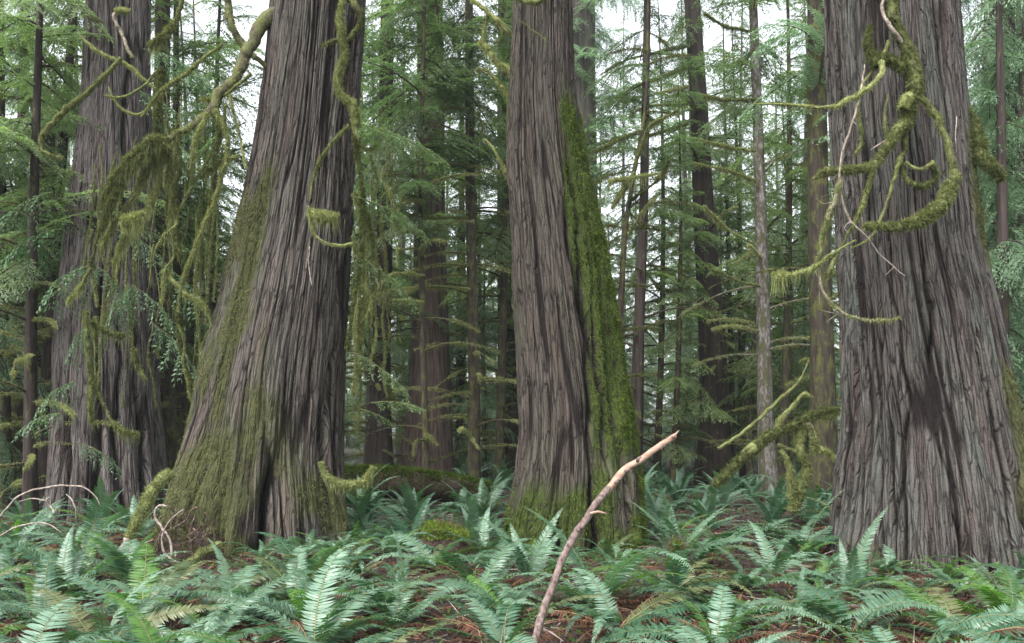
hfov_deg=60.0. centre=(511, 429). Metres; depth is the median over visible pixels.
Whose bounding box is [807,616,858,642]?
sword fern
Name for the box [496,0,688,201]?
cedar tree
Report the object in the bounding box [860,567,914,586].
sword fern
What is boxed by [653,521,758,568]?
sword fern
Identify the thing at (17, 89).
hemlock tree
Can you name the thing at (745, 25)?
hemlock tree
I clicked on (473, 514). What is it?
sword fern
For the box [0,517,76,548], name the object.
sword fern
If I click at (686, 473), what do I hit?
sword fern
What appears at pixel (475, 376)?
hemlock tree
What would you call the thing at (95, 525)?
sword fern
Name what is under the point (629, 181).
hemlock tree
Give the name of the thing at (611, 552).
sword fern
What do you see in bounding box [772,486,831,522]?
sword fern
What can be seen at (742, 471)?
hemlock tree
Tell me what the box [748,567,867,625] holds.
sword fern
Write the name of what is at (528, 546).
sword fern
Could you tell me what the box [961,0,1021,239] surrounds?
cedar tree
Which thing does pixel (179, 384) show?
hemlock tree
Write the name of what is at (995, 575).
sword fern
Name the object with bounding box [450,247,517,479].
cedar tree
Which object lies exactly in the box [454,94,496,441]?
conifer tree
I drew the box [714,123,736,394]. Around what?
conifer tree
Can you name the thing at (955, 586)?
sword fern
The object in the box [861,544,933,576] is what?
sword fern
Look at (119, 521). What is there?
sword fern
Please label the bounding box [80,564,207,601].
sword fern
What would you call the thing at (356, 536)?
sword fern
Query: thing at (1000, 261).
cedar tree
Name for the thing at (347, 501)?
sword fern
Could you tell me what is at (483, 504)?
sword fern
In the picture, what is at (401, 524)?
sword fern
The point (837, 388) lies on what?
cedar tree
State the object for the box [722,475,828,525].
sword fern
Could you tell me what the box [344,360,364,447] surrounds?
conifer tree
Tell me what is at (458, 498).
sword fern
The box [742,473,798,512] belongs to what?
sword fern
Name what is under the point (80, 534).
sword fern
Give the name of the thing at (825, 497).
sword fern
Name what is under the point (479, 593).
sword fern
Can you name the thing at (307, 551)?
sword fern
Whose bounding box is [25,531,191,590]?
sword fern
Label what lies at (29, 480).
hemlock tree
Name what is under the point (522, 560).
sword fern
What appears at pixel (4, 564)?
sword fern
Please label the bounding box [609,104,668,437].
conifer tree
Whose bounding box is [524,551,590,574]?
sword fern
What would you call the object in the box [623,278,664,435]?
conifer tree
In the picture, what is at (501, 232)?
hemlock tree
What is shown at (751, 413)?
hemlock tree
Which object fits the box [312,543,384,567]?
sword fern
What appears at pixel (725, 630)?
sword fern
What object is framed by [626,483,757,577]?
sword fern
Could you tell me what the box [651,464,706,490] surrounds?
sword fern
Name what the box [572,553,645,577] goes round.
sword fern
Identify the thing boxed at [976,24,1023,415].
cedar tree
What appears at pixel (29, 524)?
bare twig
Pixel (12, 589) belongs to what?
sword fern
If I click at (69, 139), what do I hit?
cedar tree
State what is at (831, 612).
sword fern
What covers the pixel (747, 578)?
sword fern
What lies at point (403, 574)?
sword fern
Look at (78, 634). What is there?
sword fern
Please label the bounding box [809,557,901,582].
sword fern
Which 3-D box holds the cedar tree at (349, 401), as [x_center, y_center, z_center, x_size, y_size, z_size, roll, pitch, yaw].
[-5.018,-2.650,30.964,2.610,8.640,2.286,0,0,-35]
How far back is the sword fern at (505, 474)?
22.13 m
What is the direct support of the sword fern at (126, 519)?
on the ground
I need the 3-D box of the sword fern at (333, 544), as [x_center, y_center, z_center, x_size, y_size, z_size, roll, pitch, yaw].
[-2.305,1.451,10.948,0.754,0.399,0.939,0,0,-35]
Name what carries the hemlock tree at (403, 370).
on the ground
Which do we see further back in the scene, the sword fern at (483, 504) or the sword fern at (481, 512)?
the sword fern at (483, 504)
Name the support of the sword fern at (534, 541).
on the ground
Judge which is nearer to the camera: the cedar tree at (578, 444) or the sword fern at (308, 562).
the sword fern at (308, 562)
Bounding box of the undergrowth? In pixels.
[0,483,1022,642]
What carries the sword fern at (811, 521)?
on the ground
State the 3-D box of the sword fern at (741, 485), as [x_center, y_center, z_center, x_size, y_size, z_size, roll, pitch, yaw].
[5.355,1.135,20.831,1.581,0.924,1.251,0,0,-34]
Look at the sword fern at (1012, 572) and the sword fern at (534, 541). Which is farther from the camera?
the sword fern at (534, 541)
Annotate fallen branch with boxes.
[109,467,176,564]
[710,360,840,515]
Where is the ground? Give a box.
[0,433,1023,642]
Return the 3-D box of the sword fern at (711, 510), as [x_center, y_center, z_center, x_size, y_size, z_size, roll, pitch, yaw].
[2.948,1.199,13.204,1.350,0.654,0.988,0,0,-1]
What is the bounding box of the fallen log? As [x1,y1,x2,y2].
[344,463,494,502]
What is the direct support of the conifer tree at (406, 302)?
on the ground
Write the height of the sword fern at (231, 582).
0.949 m
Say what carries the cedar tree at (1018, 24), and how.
on the ground
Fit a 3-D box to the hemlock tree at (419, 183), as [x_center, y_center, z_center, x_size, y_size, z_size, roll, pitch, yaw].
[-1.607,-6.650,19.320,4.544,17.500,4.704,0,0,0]
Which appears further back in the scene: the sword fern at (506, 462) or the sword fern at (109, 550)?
the sword fern at (506, 462)
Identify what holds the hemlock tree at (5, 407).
on the ground
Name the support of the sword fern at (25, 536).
on the ground
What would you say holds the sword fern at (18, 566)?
on the ground
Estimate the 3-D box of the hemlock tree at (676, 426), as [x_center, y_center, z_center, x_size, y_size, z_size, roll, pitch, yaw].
[4.569,-3.618,23.851,3.171,11.400,2.634,0,0,-12]
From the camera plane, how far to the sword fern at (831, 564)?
9.94 m
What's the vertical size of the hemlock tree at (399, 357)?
17.400 m
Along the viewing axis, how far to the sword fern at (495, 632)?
6.54 m
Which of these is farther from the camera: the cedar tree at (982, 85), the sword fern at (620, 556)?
the cedar tree at (982, 85)
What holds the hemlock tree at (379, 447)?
on the ground
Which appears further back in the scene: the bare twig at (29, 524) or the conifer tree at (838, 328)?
the conifer tree at (838, 328)
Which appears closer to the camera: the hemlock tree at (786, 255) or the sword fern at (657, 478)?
the hemlock tree at (786, 255)
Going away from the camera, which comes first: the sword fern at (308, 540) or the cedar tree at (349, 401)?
the sword fern at (308, 540)
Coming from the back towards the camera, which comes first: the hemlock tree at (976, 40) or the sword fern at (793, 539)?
the hemlock tree at (976, 40)
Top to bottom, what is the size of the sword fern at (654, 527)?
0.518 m
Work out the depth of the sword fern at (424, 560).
9.86 m
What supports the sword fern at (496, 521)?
on the ground
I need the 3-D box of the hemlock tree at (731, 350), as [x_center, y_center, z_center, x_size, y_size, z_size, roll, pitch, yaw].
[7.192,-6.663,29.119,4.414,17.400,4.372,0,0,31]
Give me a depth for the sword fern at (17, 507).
15.79 m
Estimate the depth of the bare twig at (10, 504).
10.51 m
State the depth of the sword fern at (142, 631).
5.71 m
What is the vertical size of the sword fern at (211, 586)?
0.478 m
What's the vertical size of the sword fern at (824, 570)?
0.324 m
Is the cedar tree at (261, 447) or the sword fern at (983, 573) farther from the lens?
the cedar tree at (261, 447)
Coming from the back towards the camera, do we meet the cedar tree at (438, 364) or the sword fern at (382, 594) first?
the cedar tree at (438, 364)
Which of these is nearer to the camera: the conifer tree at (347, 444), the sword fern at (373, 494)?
the sword fern at (373, 494)
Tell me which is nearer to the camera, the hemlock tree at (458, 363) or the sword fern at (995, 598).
the sword fern at (995, 598)
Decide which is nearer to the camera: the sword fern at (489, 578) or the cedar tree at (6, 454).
the sword fern at (489, 578)
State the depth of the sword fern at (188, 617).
6.76 m
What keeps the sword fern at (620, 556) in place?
on the ground
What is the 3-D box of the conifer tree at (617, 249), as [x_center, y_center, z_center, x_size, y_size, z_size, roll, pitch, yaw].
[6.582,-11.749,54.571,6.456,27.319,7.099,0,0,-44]
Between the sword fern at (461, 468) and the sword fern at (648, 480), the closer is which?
the sword fern at (648, 480)
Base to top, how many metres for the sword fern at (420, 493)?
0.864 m
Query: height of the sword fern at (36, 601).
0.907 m
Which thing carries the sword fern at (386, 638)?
on the ground
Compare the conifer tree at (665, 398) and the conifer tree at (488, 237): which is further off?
the conifer tree at (488, 237)
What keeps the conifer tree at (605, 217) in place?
on the ground
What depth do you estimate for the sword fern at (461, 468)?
26.53 m
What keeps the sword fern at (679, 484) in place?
on the ground
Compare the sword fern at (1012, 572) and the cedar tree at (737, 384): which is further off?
the cedar tree at (737, 384)
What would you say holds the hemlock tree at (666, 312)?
on the ground
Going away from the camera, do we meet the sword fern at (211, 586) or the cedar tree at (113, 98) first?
the sword fern at (211, 586)
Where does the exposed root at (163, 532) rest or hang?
on the ground
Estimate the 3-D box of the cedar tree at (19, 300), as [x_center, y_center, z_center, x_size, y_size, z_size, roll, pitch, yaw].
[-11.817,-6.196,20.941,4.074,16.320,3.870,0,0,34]
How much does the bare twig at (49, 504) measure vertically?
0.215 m
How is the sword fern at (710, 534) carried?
on the ground
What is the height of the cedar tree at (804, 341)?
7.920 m
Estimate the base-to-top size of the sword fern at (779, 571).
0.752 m
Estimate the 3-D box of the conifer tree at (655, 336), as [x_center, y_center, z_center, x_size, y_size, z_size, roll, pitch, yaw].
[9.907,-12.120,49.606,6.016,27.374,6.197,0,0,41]
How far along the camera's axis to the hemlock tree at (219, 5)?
21.74 m
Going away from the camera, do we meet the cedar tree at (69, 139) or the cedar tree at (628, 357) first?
the cedar tree at (628, 357)
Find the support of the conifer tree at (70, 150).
on the ground
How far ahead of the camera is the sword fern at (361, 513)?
13.49 m
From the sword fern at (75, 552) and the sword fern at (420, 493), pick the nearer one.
the sword fern at (75, 552)
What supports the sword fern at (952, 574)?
on the ground
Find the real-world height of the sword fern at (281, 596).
0.980 m
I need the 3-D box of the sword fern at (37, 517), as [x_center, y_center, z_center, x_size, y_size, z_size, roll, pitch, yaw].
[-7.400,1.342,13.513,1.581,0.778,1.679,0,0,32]
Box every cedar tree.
[0,0,222,525]
[0,42,50,502]
[5,0,74,340]
[64,0,450,559]
[67,25,81,192]
[170,5,231,381]
[171,3,226,424]
[183,241,204,385]
[345,280,403,460]
[350,28,413,453]
[359,0,512,472]
[391,238,413,459]
[397,43,497,473]
[446,1,518,476]
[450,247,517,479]
[469,0,648,558]
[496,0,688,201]
[599,0,801,485]
[606,209,657,444]
[624,249,670,472]
[644,216,699,469]
[645,73,737,464]
[727,241,757,461]
[735,219,809,474]
[736,1,840,474]
[753,0,1023,574]
[767,44,840,438]
[774,216,839,474]
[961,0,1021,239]
[961,0,1023,301]
[963,0,1023,417]
[965,0,1023,418]
[967,9,1020,296]
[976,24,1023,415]
[1015,0,1021,92]
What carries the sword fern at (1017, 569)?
on the ground
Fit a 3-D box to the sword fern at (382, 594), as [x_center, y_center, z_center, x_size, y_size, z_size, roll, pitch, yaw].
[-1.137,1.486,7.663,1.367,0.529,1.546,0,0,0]
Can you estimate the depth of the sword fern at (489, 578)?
8.07 m
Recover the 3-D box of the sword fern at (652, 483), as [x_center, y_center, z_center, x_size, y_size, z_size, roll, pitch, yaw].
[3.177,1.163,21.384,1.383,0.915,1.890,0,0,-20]
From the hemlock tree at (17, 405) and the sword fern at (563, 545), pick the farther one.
the hemlock tree at (17, 405)
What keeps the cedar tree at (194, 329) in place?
on the ground
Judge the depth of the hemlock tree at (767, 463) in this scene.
18.39 m
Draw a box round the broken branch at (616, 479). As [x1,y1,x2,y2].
[531,430,678,642]
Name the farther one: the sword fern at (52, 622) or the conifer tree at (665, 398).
the conifer tree at (665, 398)
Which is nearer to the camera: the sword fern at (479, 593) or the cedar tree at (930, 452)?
the sword fern at (479, 593)
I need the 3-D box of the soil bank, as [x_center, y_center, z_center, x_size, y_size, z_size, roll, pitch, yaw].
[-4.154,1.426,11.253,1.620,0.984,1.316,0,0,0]
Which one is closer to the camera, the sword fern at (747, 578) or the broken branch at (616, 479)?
the broken branch at (616, 479)
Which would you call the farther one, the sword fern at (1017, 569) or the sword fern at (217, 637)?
the sword fern at (1017, 569)
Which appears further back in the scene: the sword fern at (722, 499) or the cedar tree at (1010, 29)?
the cedar tree at (1010, 29)
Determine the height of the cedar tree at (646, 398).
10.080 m
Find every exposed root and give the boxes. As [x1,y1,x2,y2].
[148,504,216,566]
[178,541,222,570]
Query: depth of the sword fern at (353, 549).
10.71 m
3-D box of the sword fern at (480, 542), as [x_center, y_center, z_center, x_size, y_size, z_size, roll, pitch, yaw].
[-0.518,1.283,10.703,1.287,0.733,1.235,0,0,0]
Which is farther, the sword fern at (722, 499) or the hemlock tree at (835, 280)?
the hemlock tree at (835, 280)
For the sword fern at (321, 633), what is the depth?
6.39 m
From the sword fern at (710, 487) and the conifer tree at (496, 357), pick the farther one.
the conifer tree at (496, 357)
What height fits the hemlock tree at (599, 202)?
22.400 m
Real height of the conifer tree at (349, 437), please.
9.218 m
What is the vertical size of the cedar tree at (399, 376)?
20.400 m
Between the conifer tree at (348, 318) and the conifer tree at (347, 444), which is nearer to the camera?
the conifer tree at (347, 444)
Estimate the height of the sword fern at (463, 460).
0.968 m
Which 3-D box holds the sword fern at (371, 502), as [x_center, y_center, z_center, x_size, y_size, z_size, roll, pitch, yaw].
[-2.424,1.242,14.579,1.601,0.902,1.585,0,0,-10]
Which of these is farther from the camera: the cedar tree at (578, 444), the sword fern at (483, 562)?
the cedar tree at (578, 444)
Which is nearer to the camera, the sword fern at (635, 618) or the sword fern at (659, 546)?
the sword fern at (635, 618)
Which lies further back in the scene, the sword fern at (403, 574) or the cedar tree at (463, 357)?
the cedar tree at (463, 357)
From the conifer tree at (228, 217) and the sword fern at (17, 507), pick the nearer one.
the sword fern at (17, 507)
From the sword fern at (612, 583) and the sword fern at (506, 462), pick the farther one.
the sword fern at (506, 462)
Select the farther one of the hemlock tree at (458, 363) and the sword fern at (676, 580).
the hemlock tree at (458, 363)
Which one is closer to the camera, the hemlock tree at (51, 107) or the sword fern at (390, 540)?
the sword fern at (390, 540)
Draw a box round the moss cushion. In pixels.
[653,529,700,583]
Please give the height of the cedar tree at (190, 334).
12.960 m
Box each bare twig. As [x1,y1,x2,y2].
[0,484,100,516]
[1,522,61,535]
[19,497,55,513]
[66,494,77,519]
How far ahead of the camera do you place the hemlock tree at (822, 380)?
16.34 m
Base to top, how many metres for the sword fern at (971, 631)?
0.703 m
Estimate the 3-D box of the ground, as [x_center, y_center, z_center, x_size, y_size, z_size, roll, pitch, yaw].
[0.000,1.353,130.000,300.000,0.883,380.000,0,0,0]
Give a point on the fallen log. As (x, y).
(417, 479)
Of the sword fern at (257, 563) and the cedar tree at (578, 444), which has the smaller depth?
the sword fern at (257, 563)
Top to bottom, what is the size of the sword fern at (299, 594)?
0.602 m
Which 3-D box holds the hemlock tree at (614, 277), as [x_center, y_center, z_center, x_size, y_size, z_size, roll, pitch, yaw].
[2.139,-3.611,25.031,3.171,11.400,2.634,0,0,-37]
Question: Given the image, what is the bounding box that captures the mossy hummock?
[402,512,487,561]
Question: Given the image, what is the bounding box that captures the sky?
[4,0,1015,432]
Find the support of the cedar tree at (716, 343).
on the ground
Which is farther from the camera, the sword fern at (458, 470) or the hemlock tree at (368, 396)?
the hemlock tree at (368, 396)
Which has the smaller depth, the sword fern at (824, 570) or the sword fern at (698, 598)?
the sword fern at (698, 598)
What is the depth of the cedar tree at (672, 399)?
32.89 m
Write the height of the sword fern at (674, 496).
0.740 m
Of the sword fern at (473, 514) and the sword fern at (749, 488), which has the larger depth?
the sword fern at (749, 488)
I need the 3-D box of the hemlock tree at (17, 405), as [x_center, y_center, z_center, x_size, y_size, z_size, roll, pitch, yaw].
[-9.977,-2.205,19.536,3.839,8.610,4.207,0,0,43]
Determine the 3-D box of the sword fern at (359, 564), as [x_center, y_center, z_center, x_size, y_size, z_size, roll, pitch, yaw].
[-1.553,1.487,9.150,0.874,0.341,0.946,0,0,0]
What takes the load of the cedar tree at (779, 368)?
on the ground
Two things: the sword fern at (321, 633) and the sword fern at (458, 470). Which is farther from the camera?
the sword fern at (458, 470)
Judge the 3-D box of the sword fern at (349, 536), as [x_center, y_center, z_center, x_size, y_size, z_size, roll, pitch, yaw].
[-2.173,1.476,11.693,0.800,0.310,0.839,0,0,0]
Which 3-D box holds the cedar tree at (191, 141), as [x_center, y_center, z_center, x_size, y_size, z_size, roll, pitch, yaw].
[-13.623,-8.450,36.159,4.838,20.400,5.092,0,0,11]
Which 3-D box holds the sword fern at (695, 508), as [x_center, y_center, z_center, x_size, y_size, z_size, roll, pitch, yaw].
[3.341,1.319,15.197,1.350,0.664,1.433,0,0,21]
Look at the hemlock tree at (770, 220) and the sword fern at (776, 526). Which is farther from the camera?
the hemlock tree at (770, 220)
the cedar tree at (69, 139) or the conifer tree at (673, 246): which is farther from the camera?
the conifer tree at (673, 246)
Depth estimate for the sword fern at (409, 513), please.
15.02 m
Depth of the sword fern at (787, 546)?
10.50 m
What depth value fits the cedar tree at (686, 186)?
36.85 m
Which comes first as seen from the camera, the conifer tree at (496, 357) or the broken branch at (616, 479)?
the broken branch at (616, 479)
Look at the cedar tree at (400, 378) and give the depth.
33.73 m
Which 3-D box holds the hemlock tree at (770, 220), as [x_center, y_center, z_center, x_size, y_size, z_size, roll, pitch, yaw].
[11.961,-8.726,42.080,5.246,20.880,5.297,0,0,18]
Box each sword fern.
[0,494,82,531]
[0,497,43,517]
[0,517,75,562]
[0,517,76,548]
[0,525,161,601]
[0,543,37,572]
[0,551,117,633]
[0,559,69,593]
[0,579,100,615]
[0,581,31,617]
[0,597,129,642]
[0,624,28,640]
[2,498,79,538]
[4,564,227,642]
[5,513,143,554]
[5,534,135,589]
[9,486,156,564]
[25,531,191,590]
[34,508,157,538]
[49,474,153,526]
[52,543,236,642]
[74,492,162,537]
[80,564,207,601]
[93,592,251,642]
[98,538,335,640]
[108,588,287,642]
[161,567,288,604]
[161,630,237,642]
[189,541,435,642]
[194,566,415,642]
[202,622,478,642]
[213,543,368,619]
[217,537,289,562]
[221,549,280,573]
[228,532,372,598]
[262,536,345,559]
[270,529,347,551]
[270,543,347,568]
[285,554,358,571]
[298,532,358,555]
[306,537,385,560]
[312,527,455,593]
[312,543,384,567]
[317,568,458,611]
[318,528,373,547]
[321,560,396,583]
[328,523,457,557]
[333,589,456,641]
[343,520,382,541]
[346,464,396,512]
[346,482,410,524]
[346,489,383,506]
[347,490,390,532]
[347,514,412,541]
[356,493,475,541]
[364,533,514,576]
[372,476,459,527]
[378,482,447,518]
[381,538,551,624]
[393,594,615,642]
[419,506,519,559]
[424,575,572,640]
[425,481,494,514]
[434,478,511,515]
[437,496,504,537]
[450,462,491,475]
[454,451,467,474]
[455,462,467,475]
[460,553,528,570]
[461,457,512,482]
[463,495,505,535]
[472,516,511,541]
[477,543,533,565]
[478,508,586,591]
[483,459,514,488]
[484,470,508,495]
[488,540,561,561]
[490,455,515,473]
[490,506,695,642]
[505,568,743,642]
[523,538,559,558]
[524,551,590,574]
[546,544,585,556]
[571,544,649,568]
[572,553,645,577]
[575,548,762,604]
[578,533,634,557]
[596,585,838,642]
[601,625,796,642]
[625,584,812,636]
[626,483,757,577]
[633,514,713,550]
[643,457,685,473]
[644,460,661,494]
[644,470,668,485]
[644,471,664,492]
[644,483,695,521]
[645,477,708,509]
[646,507,728,539]
[647,461,669,480]
[650,468,710,496]
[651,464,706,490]
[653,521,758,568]
[667,470,764,506]
[668,469,692,481]
[674,491,749,531]
[675,488,738,518]
[681,522,774,548]
[689,543,828,595]
[690,472,736,493]
[707,468,752,492]
[720,520,829,589]
[721,459,757,494]
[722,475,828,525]
[724,489,844,557]
[729,518,812,538]
[731,474,783,497]
[731,476,757,491]
[739,474,799,501]
[740,535,840,565]
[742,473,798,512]
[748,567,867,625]
[754,576,958,642]
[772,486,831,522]
[772,577,845,601]
[785,559,847,587]
[786,497,829,531]
[795,507,918,599]
[796,552,873,573]
[802,611,1023,642]
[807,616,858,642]
[808,484,831,509]
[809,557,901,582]
[816,577,1023,642]
[839,588,938,630]
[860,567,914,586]
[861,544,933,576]
[861,576,966,599]
[884,559,1023,632]
[899,553,1002,587]
[922,555,1023,611]
[923,568,977,594]
[930,625,1012,642]
[951,554,1023,583]
[965,581,1023,642]
[972,567,1023,598]
[982,550,1023,576]
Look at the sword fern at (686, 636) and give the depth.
5.89 m
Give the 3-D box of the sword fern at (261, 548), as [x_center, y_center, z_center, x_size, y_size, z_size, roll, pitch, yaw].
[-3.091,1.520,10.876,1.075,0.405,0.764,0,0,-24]
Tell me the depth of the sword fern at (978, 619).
5.40 m
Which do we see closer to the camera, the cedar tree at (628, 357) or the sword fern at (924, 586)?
the sword fern at (924, 586)
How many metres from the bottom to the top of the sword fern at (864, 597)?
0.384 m
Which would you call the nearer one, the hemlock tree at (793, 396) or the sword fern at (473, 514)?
the sword fern at (473, 514)
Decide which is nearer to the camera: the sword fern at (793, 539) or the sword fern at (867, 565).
the sword fern at (867, 565)
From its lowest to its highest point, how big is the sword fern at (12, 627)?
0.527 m
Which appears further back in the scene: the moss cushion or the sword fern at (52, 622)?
the moss cushion
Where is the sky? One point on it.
(667, 7)
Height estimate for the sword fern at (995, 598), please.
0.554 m
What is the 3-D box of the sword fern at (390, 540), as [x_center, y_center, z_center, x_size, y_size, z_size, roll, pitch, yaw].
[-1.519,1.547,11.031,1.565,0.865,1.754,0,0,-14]
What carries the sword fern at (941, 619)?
on the ground
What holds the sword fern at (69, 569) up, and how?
on the ground
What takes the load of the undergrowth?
on the ground
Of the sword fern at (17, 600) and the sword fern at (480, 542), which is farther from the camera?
the sword fern at (480, 542)
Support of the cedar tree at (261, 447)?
on the ground
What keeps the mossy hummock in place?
on the ground
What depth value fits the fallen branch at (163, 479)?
10.61 m
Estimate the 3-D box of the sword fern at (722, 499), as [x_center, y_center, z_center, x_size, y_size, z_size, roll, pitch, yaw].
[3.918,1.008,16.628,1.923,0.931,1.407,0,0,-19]
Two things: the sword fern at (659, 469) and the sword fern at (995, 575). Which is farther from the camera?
the sword fern at (659, 469)
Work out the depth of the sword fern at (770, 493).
17.27 m
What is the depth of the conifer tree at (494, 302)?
74.61 m
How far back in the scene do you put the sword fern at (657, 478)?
25.41 m
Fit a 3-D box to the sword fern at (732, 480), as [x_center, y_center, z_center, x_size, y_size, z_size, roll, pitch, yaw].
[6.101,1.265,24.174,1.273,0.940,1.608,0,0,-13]
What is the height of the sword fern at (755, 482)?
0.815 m
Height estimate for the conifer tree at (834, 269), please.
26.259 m
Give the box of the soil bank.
[133,508,234,562]
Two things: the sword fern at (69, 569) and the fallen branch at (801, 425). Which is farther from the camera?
the fallen branch at (801, 425)
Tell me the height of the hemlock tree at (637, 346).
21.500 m
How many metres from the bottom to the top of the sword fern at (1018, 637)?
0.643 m
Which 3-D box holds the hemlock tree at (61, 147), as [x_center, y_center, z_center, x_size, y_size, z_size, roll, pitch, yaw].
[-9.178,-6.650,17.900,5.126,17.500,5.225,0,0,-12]
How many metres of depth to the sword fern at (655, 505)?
14.68 m
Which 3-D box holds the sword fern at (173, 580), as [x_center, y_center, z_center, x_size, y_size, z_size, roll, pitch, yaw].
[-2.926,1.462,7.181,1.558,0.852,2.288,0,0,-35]
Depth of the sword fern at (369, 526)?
12.68 m
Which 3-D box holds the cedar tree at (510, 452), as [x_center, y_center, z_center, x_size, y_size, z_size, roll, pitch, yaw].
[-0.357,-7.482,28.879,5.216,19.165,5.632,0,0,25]
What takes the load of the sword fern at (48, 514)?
on the ground
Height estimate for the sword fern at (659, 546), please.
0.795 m
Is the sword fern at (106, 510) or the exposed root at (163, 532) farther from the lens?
the sword fern at (106, 510)
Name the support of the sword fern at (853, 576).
on the ground
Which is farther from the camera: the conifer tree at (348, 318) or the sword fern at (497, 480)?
the conifer tree at (348, 318)
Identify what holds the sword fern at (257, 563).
on the ground
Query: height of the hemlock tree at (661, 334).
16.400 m
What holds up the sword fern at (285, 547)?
on the ground
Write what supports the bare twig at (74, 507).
on the ground
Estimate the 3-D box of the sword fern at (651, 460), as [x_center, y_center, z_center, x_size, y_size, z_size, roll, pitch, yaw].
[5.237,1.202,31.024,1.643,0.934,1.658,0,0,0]
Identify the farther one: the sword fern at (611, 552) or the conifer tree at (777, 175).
the conifer tree at (777, 175)
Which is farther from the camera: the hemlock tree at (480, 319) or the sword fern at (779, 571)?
the hemlock tree at (480, 319)
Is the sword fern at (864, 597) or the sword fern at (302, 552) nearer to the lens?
the sword fern at (864, 597)
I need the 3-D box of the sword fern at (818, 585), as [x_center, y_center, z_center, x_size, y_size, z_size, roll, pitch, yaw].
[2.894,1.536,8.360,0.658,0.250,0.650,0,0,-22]
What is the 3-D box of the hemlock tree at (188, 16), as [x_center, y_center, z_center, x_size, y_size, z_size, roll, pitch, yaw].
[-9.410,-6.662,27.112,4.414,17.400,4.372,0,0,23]
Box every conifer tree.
[56,11,72,189]
[191,26,236,290]
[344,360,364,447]
[344,374,360,451]
[346,93,393,439]
[347,98,414,430]
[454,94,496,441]
[466,264,497,455]
[485,173,497,426]
[596,81,631,370]
[600,15,666,410]
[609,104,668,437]
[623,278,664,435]
[646,1,724,434]
[646,49,722,445]
[646,396,691,440]
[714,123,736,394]
[746,40,795,380]
[793,177,839,419]
[827,122,840,423]
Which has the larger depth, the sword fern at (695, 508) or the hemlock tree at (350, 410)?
the hemlock tree at (350, 410)
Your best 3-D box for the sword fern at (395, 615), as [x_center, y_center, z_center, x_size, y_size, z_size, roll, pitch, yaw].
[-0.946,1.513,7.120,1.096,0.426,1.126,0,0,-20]
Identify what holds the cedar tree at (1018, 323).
on the ground
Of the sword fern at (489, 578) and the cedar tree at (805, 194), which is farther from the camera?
the cedar tree at (805, 194)
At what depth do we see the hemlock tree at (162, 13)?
17.38 m
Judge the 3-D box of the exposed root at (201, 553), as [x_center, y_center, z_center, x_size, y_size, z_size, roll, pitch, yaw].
[-3.753,1.507,10.556,0.215,0.313,0.836,0,0,19]
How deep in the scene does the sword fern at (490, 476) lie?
24.74 m
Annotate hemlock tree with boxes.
[0,0,82,512]
[0,0,187,512]
[0,0,189,520]
[0,124,55,509]
[4,0,70,306]
[25,53,71,252]
[44,0,245,470]
[72,0,264,453]
[170,0,263,415]
[172,0,242,368]
[344,19,414,464]
[345,0,510,465]
[345,9,413,458]
[349,0,511,503]
[362,102,454,445]
[371,0,518,478]
[391,13,496,448]
[394,95,512,469]
[428,0,517,486]
[447,126,516,475]
[580,0,739,475]
[582,108,635,356]
[591,0,691,379]
[597,169,617,283]
[610,0,715,481]
[628,81,739,490]
[655,11,808,480]
[663,0,782,460]
[663,16,736,452]
[679,0,839,498]
[691,0,784,435]
[705,0,838,491]
[717,186,795,485]
[725,45,807,429]
[725,66,840,486]
[730,0,840,503]
[746,3,840,454]
[964,5,1021,85]
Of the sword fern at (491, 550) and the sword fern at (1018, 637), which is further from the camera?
the sword fern at (491, 550)

